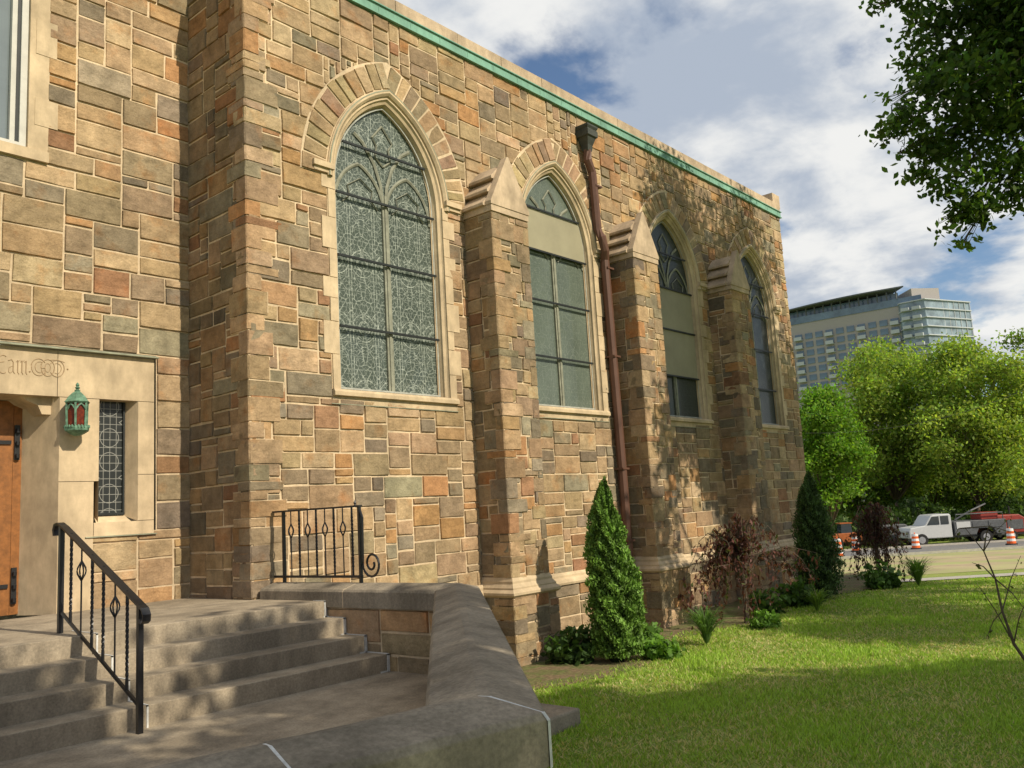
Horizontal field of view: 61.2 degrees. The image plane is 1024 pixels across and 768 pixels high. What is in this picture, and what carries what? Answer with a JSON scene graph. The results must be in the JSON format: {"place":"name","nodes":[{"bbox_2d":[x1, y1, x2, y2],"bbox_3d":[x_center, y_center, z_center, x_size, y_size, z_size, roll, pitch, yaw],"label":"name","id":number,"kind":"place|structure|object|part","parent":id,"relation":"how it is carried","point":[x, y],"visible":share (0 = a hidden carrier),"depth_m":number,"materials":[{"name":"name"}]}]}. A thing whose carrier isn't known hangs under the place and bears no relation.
{"place":"outdoors","nodes":[
{"label":"outdoors","id":0,"kind":"place"},
{"bbox_2d":[396,0,1023,395],"label":"sky","id":1,"kind":"structure","parent":0,"point":[766,95],"materials":[{"name":"blue"}]},
{"bbox_2d":[533,501,1023,767],"bbox_3d":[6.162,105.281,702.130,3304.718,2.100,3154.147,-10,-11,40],"label":"ground","id":2,"kind":"structure","parent":0,"point":[959,540],"depth_m":8.46,"materials":[{"name":"green plant"}]},
{"bbox_2d":[0,671,427,767],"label":"walkway","id":3,"kind":"structure","parent":2,"relation":"on","point":[344,703],"depth_m":5.93,"materials":[{"name":"concrete"}]},
{"bbox_2d":[0,598,390,761],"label":"entrance steps","id":4,"kind":"structure","parent":3,"relation":"on","point":[202,656],"depth_m":6.76,"materials":[{"name":"concrete"}]},
{"bbox_2d":[52,522,150,733],"bbox_3d":[-3.080,1.746,6.426,1.545,1.467,0.081,-10,-11,40],"label":"stair handrail","id":5,"kind":"object","parent":4,"relation":"on","point":[143,612],"visible":1,"depth_m":6.35,"materials":[{"name":"black metal"}]},
{"bbox_2d":[150,582,552,767],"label":"wall","id":6,"kind":"structure","parent":2,"relation":"on","point":[482,708],"depth_m":2.90,"materials":[{"name":"stone"}]},
{"bbox_2d":[272,500,379,582],"bbox_3d":[-1.871,1.577,8.635,1.594,0.793,0.081,-10,-10,37],"label":"landing railing","id":7,"kind":"object","parent":6,"relation":"on","point":[360,527],"visible":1,"depth_m":8.57,"materials":[{"name":"black metal"}]},
{"bbox_2d":[0,0,805,666],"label":"church building","id":8,"kind":"structure","parent":2,"relation":"on","point":[438,302],"depth_m":10.63,"materials":[{"name":"stone"}]},
{"bbox_2d":[0,401,22,615],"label":"door","id":9,"kind":"structure","parent":8,"relation":"in","point":[10,415],"depth_m":8.84,"materials":[{"name":"brown wood"}]},
{"bbox_2d":[0,0,57,163],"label":"upper window","id":10,"kind":"structure","parent":8,"relation":"in","point":[27,46],"depth_m":9.14,"materials":[{"name":"stone"}]},
{"bbox_2d":[63,382,89,435],"bbox_3d":[-4.457,0.257,8.873,0.255,0.550,0.246,-3,-8,-1],"label":"wall lantern","id":11,"kind":"object","parent":8,"relation":"attached to","point":[77,402],"depth_m":8.80,"materials":[{"name":"green metal"}]},
{"bbox_2d":[93,401,124,517],"bbox_3d":[-4.347,0.800,9.346,0.045,1.260,0.340,-10,-11,40],"label":"small window","id":12,"kind":"structure","parent":8,"relation":"in","point":[111,485],"depth_m":9.36,"materials":[{"name":"grey glass"}]},
{"bbox_2d":[299,62,465,411],"bbox_3d":[-1.603,-1.956,11.141,0.335,4.598,2.798,-10,-11,40],"label":"window","id":13,"kind":"structure","parent":8,"relation":"in","point":[389,171],"depth_m":11.14,"materials":[{"name":"glass"}]},
{"bbox_2d":[511,138,610,421],"bbox_3d":[0.698,-1.707,13.766,0.335,4.598,2.798,-10,-11,40],"label":"window","id":14,"kind":"structure","parent":8,"relation":"in","point":[564,248],"depth_m":13.93,"materials":[{"name":"glass"}]},
{"bbox_2d":[638,190,713,428],"bbox_3d":[2.999,-1.458,16.392,0.335,4.598,2.798,-10,-11,40],"label":"window","id":15,"kind":"structure","parent":8,"relation":"in","point":[682,276],"depth_m":16.69,"materials":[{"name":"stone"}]},
{"bbox_2d":[727,227,789,433],"bbox_3d":[5.300,-1.209,19.018,0.335,4.598,2.798,-10,-11,40],"label":"window","id":16,"kind":"structure","parent":8,"relation":"in","point":[764,297],"depth_m":19.43,"materials":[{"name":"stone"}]},
{"bbox_2d":[540,703,580,735],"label":"concrete slab","id":17,"kind":"structure","parent":2,"relation":"on","point":[562,718],"depth_m":7.71,"materials":[{"name":"grey concrete"}]},
{"bbox_2d":[521,573,871,688],"bbox_3d":[3.760,3.845,14.352,2.045,0.001,15.525,-10,-11,40],"label":"planting bed","id":18,"kind":"object","parent":2,"relation":"on","point":[542,672],"visible":0.22,"depth_m":10.79,"materials":[{"name":"soil"}]},
{"bbox_2d":[540,624,596,665],"bbox_3d":[0.764,3.324,11.049,0.808,0.516,0.719,-7,-9,25],"label":"leafy plant","id":19,"kind":"object","parent":18,"relation":"on","point":[570,647],"visible":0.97,"depth_m":10.89,"materials":[{"name":"green plant"}]},
{"bbox_2d":[582,476,646,661],"bbox_3d":[1.274,2.386,11.065,0.817,2.434,0.848,-10,-11,40],"label":"arborvitae","id":20,"kind":"object","parent":18,"relation":"on","point":[615,597],"visible":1,"depth_m":10.84,"materials":[{"name":"green plant"}]},
{"bbox_2d":[639,621,662,644],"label":"leafy plant","id":21,"kind":"object","parent":18,"relation":"on","point":[648,630],"visible":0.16,"depth_m":11.69,"materials":[{"name":"green plant"}]},
{"bbox_2d":[639,632,686,660],"bbox_3d":[1.843,3.309,10.911,0.564,0.352,0.618,-10,-11,40],"label":"leafy plant","id":22,"kind":"object","parent":18,"relation":"on","point":[657,648],"visible":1,"depth_m":10.80,"materials":[{"name":"green plant"}]},
{"bbox_2d":[677,512,820,629],"bbox_3d":[3.696,2.927,13.592,2.550,1.832,1.312,-1,-9,-15],"label":"weeping shrub","id":23,"kind":"object","parent":18,"relation":"on","point":[727,547],"visible":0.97,"depth_m":13.49,"materials":[{"name":"brown plant"}]},
{"bbox_2d":[738,587,787,613],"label":"leafy plant","id":24,"kind":"object","parent":18,"relation":"on","point":[765,604],"visible":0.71,"depth_m":14.38,"materials":[{"name":"green plant"}]},
{"bbox_2d":[775,574,826,608],"bbox_3d":[5.025,3.626,15.114,0.835,0.595,0.823,-10,-11,40],"label":"leafy plant","id":25,"kind":"object","parent":18,"relation":"on","point":[794,594],"visible":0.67,"depth_m":14.98,"materials":[{"name":"green plant"}]},
{"bbox_2d":[790,470,846,598],"bbox_3d":[5.675,2.859,16.228,1.004,2.481,1.031,-10,-11,40],"label":"arborvitae","id":26,"kind":"object","parent":18,"relation":"on","point":[814,530],"visible":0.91,"depth_m":16.01,"materials":[{"name":"green plant"}]},
{"bbox_2d":[844,501,913,581],"bbox_3d":[8.209,3.611,19.475,1.507,1.956,1.140,-4,-8,1],"label":"weeping shrub","id":27,"kind":"object","parent":18,"relation":"on","point":[876,531],"visible":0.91,"depth_m":19.40,"materials":[{"name":"brown plant"}]},
{"bbox_2d":[858,559,906,589],"bbox_3d":[7.434,3.833,17.434,0.806,0.678,0.959,-10,-11,40],"label":"leafy plant","id":28,"kind":"object","parent":18,"relation":"on","point":[880,578],"visible":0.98,"depth_m":17.26,"materials":[{"name":"green plant"}]},
{"bbox_2d":[669,604,736,643],"bbox_3d":[2.645,3.272,11.717,0.963,0.513,1.014,-10,-11,40],"label":"grass clump","id":29,"kind":"object","parent":2,"relation":"on","point":[705,622],"visible":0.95,"depth_m":11.65,"materials":[{"name":"green plant"}]},
{"bbox_2d":[745,608,781,629],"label":"leafy plant","id":30,"kind":"object","parent":2,"relation":"on","point":[761,619],"visible":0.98,"depth_m":12.84,"materials":[{"name":"green plant"}]},
{"bbox_2d":[802,588,835,610],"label":"grass clump","id":31,"kind":"object","parent":2,"relation":"on","point":[817,600],"visible":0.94,"depth_m":14.25,"materials":[{"name":"green plant"}]},
{"bbox_2d":[797,381,879,547],"bbox_3d":[13.035,3.658,35.703,4.425,7.868,4.801,-10,-11,40],"label":"broadleaf tree","id":32,"kind":"object","parent":2,"relation":"on","point":[826,449],"visible":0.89,"depth_m":35.22,"materials":[{"name":"green plant"}]},
{"bbox_2d":[807,443,905,520],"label":"broadleaf tree","id":33,"kind":"object","parent":2,"relation":"on","point":[850,508],"visible":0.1,"depth_m":78.40,"materials":[{"name":"green plant"}]},
{"bbox_2d":[789,286,982,500],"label":"office building","id":34,"kind":"structure","parent":2,"relation":"on","point":[824,333],"depth_m":312.88,"materials":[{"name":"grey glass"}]},
{"bbox_2d":[805,333,812,338],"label":"window","id":35,"kind":"structure","parent":34,"relation":"in","point":[809,335],"depth_m":324.94,"materials":[{"name":"blue glass"}]},
{"bbox_2d":[806,341,812,347],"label":"window","id":36,"kind":"structure","parent":34,"relation":"in","point":[808,344],"depth_m":324.51,"materials":[{"name":"blue glass"}]},
{"bbox_2d":[807,349,813,355],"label":"window","id":37,"kind":"structure","parent":34,"relation":"in","point":[809,352],"depth_m":324.03,"materials":[{"name":"blue glass"}]},
{"bbox_2d":[807,357,814,363],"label":"window","id":38,"kind":"structure","parent":34,"relation":"in","point":[810,360],"depth_m":323.60,"materials":[{"name":"blue glass"}]},
{"bbox_2d":[808,366,815,371],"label":"window","id":39,"kind":"structure","parent":34,"relation":"in","point":[812,368],"depth_m":323.12,"materials":[{"name":"blue glass"}]},
{"bbox_2d":[809,374,816,380],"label":"window","id":40,"kind":"structure","parent":34,"relation":"in","point":[812,377],"depth_m":322.65,"materials":[{"name":"blue glass"}]},
{"bbox_2d":[815,331,822,336],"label":"window","id":41,"kind":"structure","parent":34,"relation":"in","point":[817,334],"depth_m":322.57,"materials":[{"name":"blue glass"}]},
{"bbox_2d":[816,339,823,345],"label":"window","id":42,"kind":"structure","parent":34,"relation":"in","point":[818,342],"depth_m":322.18,"materials":[{"name":"blue glass"}]},
{"bbox_2d":[817,348,824,353],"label":"window","id":43,"kind":"structure","parent":34,"relation":"in","point":[819,350],"depth_m":321.71,"materials":[{"name":"blue glass"}]},
{"bbox_2d":[818,356,825,362],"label":"window","id":44,"kind":"structure","parent":34,"relation":"in","point":[822,358],"depth_m":321.24,"materials":[{"name":"blue glass"}]},
{"bbox_2d":[819,364,826,370],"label":"window","id":45,"kind":"structure","parent":34,"relation":"in","point":[821,367],"depth_m":320.81,"materials":[{"name":"blue glass"}]},
{"bbox_2d":[820,373,827,378],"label":"window","id":46,"kind":"structure","parent":34,"relation":"in","point":[822,375],"depth_m":320.37,"materials":[{"name":"blue glass"}]},
{"bbox_2d":[836,327,843,333],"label":"window","id":47,"kind":"structure","parent":34,"relation":"in","point":[838,330],"depth_m":317.88,"materials":[{"name":"blue glass"}]},
{"bbox_2d":[837,336,844,341],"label":"window","id":48,"kind":"structure","parent":34,"relation":"in","point":[841,338],"depth_m":317.42,"materials":[{"name":"blue glass"}]},
{"bbox_2d":[838,344,845,350],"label":"window","id":49,"kind":"structure","parent":34,"relation":"in","point":[840,347],"depth_m":316.95,"materials":[{"name":"blue glass"}]},
{"bbox_2d":[839,353,846,358],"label":"window","id":50,"kind":"structure","parent":34,"relation":"in","point":[842,355],"depth_m":316.56,"materials":[{"name":"blue glass"}]},
{"bbox_2d":[846,325,854,331],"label":"window","id":51,"kind":"structure","parent":34,"relation":"in","point":[849,328],"depth_m":315.52,"materials":[{"name":"blue glass"}]},
{"bbox_2d":[847,334,855,340],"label":"window","id":52,"kind":"structure","parent":34,"relation":"in","point":[850,337],"depth_m":315.10,"materials":[{"name":"blue glass"}]},
{"bbox_2d":[848,342,855,348],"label":"window","id":53,"kind":"structure","parent":34,"relation":"in","point":[850,345],"depth_m":314.72,"materials":[{"name":"blue glass"}]},
{"bbox_2d":[868,322,875,328],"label":"window","id":54,"kind":"structure","parent":34,"relation":"in","point":[872,324],"depth_m":310.82,"materials":[{"name":"blue glass"}]},
{"bbox_2d":[869,330,877,336],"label":"window","id":55,"kind":"structure","parent":34,"relation":"in","point":[874,333],"depth_m":310.29,"materials":[{"name":"blue glass"}]},
{"bbox_2d":[879,320,887,326],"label":"window","id":56,"kind":"structure","parent":34,"relation":"in","point":[884,322],"depth_m":308.40,"materials":[{"name":"blue glass"}]},
{"bbox_2d":[880,328,888,334],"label":"window","id":57,"kind":"structure","parent":34,"relation":"in","point":[883,331],"depth_m":307.95,"materials":[{"name":"blue glass"}]},
{"bbox_2d":[868,517,907,545],"bbox_3d":[26.683,10.596,62.011,4.165,1.951,1.666,-3,-8,0],"label":"equipment trailer","id":58,"kind":"object","parent":2,"relation":"on","point":[900,526],"visible":0.25,"depth_m":61.39,"materials":[{"name":"black metal"}]},
{"bbox_2d":[809,467,974,521],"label":"distant treeline","id":59,"kind":"object","parent":2,"relation":"on","point":[946,511],"depth_m":104.59,"materials":[{"name":"green plant"}]},
{"bbox_2d":[825,335,961,506],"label":"broadleaf tree","id":60,"kind":"object","parent":2,"relation":"on","point":[881,400],"visible":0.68,"depth_m":69.56,"materials":[{"name":"green plant"}]},
{"bbox_2d":[889,556,941,585],"bbox_3d":[8.217,3.824,17.621,1.110,0.583,1.121,-10,-11,40],"label":"grass clump","id":61,"kind":"object","parent":2,"relation":"on","point":[917,569],"visible":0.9,"depth_m":17.55,"materials":[{"name":"green plant"}]},
{"bbox_2d":[866,445,965,513],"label":"broadleaf tree","id":62,"kind":"object","parent":2,"relation":"on","point":[944,499],"visible":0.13,"depth_m":79.08,"materials":[{"name":"green plant"}]},
{"bbox_2d":[832,491,1023,545],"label":"hedge belt","id":63,"kind":"object","parent":2,"relation":"on","point":[907,512],"visible":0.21,"depth_m":64.41,"materials":[{"name":"green plant"}]},
{"bbox_2d":[833,549,1023,575],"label":"verge","id":64,"kind":"structure","parent":2,"relation":"on","point":[966,561],"depth_m":30.35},
{"bbox_2d":[837,539,1023,558],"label":"kerb","id":65,"kind":"structure","parent":2,"relation":"on","point":[954,551],"depth_m":42.88,"materials":[{"name":"concrete"}]},
{"bbox_2d":[858,0,1023,252],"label":"shade tree","id":66,"kind":"object","parent":2,"relation":"on","point":[989,64],"visible":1,"depth_m":13.73,"materials":[{"name":"green plant"}]},
{"bbox_2d":[887,329,1023,511],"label":"broadleaf tree","id":67,"kind":"object","parent":2,"relation":"on","point":[990,439],"visible":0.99,"depth_m":64.09,"materials":[{"name":"green plant"}]},
{"bbox_2d":[929,448,1023,513],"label":"broadleaf tree","id":68,"kind":"object","parent":2,"relation":"on","point":[968,503],"visible":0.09,"depth_m":75.21,"materials":[{"name":"green plant"}]},
{"bbox_2d":[954,516,1023,660],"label":"bare sapling","id":69,"kind":"object","parent":2,"relation":"on","point":[1009,632],"visible":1,"depth_m":8.10,"materials":[{"name":"brown plant"}]},
{"bbox_2d":[985,326,1023,447],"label":"broadleaf tree","id":70,"kind":"object","parent":2,"relation":"on","point":[1019,340],"visible":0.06,"depth_m":82.43,"materials":[{"name":"green plant"}]},
{"bbox_2d":[833,390,1022,432],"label":"overhead wire","id":71,"kind":"object","parent":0,"point":[921,422],"visible":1,"depth_m":35.77,"materials":[{"name":"black rubber"}]},
{"bbox_2d":[843,541,1023,555],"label":"road","id":72,"kind":"structure","parent":0,"point":[954,547],"depth_m":55.17,"materials":[{"name":"grey asphalt"}]},
{"bbox_2d":[834,522,861,546],"bbox_3d":[23.285,10.867,61.971,3.283,1.794,1.153,-3,-8,0],"label":"wheel loader","id":73,"kind":"object","parent":72,"relation":"on","point":[844,530],"visible":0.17,"depth_m":61.62,"materials":[{"name":"orange metal"}]},
{"bbox_2d":[851,537,861,551],"bbox_3d":[22.962,10.661,57.897,0.663,1.074,0.680,-10,-11,40],"label":"traffic drum","id":74,"kind":"object","parent":72,"relation":"on","point":[853,540],"visible":0.33,"depth_m":57.75,"materials":[{"name":"orange plastic"}]},
{"bbox_2d":[911,532,921,548],"bbox_3d":[26.519,10.310,56.923,0.663,1.074,0.680,-10,-11,40],"label":"traffic drum","id":75,"kind":"object","parent":72,"relation":"on","point":[915,541],"visible":0.98,"depth_m":56.75,"materials":[{"name":"orange plastic"}]},
{"bbox_2d":[899,503,1006,544],"bbox_3d":[30.446,9.736,60.067,6.740,2.650,2.130,-3,-8,0],"label":"utility truck","id":76,"kind":"object","parent":72,"relation":"on","point":[925,527],"visible":0.79,"depth_m":59.13,"materials":[{"name":"white paint"}]},
{"bbox_3d":[28.774,9.485,60.133,0.850,0.570,1.940,-3,-8,0],"label":"side window","id":77,"kind":"part","parent":76,"relation":"part of","materials":[{"name":"black glass"}]},
{"bbox_3d":[29.572,9.438,60.133,0.550,0.570,1.940,-3,-8,0],"label":"side window","id":78,"kind":"part","parent":76,"relation":"part of","materials":[{"name":"black glass"}]},
{"bbox_3d":[30.785,9.621,59.025,0.950,0.450,0.040,-3,-8,0],"label":"locker door","id":79,"kind":"part","parent":76,"relation":"part of","materials":[{"name":"white paint"}]},
{"bbox_3d":[31.883,9.556,59.025,0.950,0.450,0.040,-3,-8,0],"label":"locker door","id":80,"kind":"part","parent":76,"relation":"part of","materials":[{"name":"grey metal"}]},
{"bbox_3d":[32.981,9.492,59.025,0.950,0.450,0.040,-3,-8,0],"label":"locker door","id":81,"kind":"part","parent":76,"relation":"part of","materials":[{"name":"grey metal"}]},
{"bbox_2d":[978,506,1023,538],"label":"equipment trailer","id":82,"kind":"object","parent":72,"relation":"on","point":[1016,523],"visible":0.3,"depth_m":60.30,"materials":[{"name":"red metal"}]},
{"bbox_2d":[1005,527,1017,544],"bbox_3d":[30.508,9.292,52.972,0.663,1.074,0.680,-10,-11,40],"label":"traffic drum","id":83,"kind":"object","parent":72,"relation":"on","point":[1010,537],"visible":0.93,"depth_m":52.80,"materials":[{"name":"orange plastic"}]},
{"bbox_2d":[900,572,1023,581],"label":"sidewalk","id":84,"kind":"structure","parent":0,"point":[968,576],"depth_m":19.63,"materials":[{"name":"concrete"}]}
]}

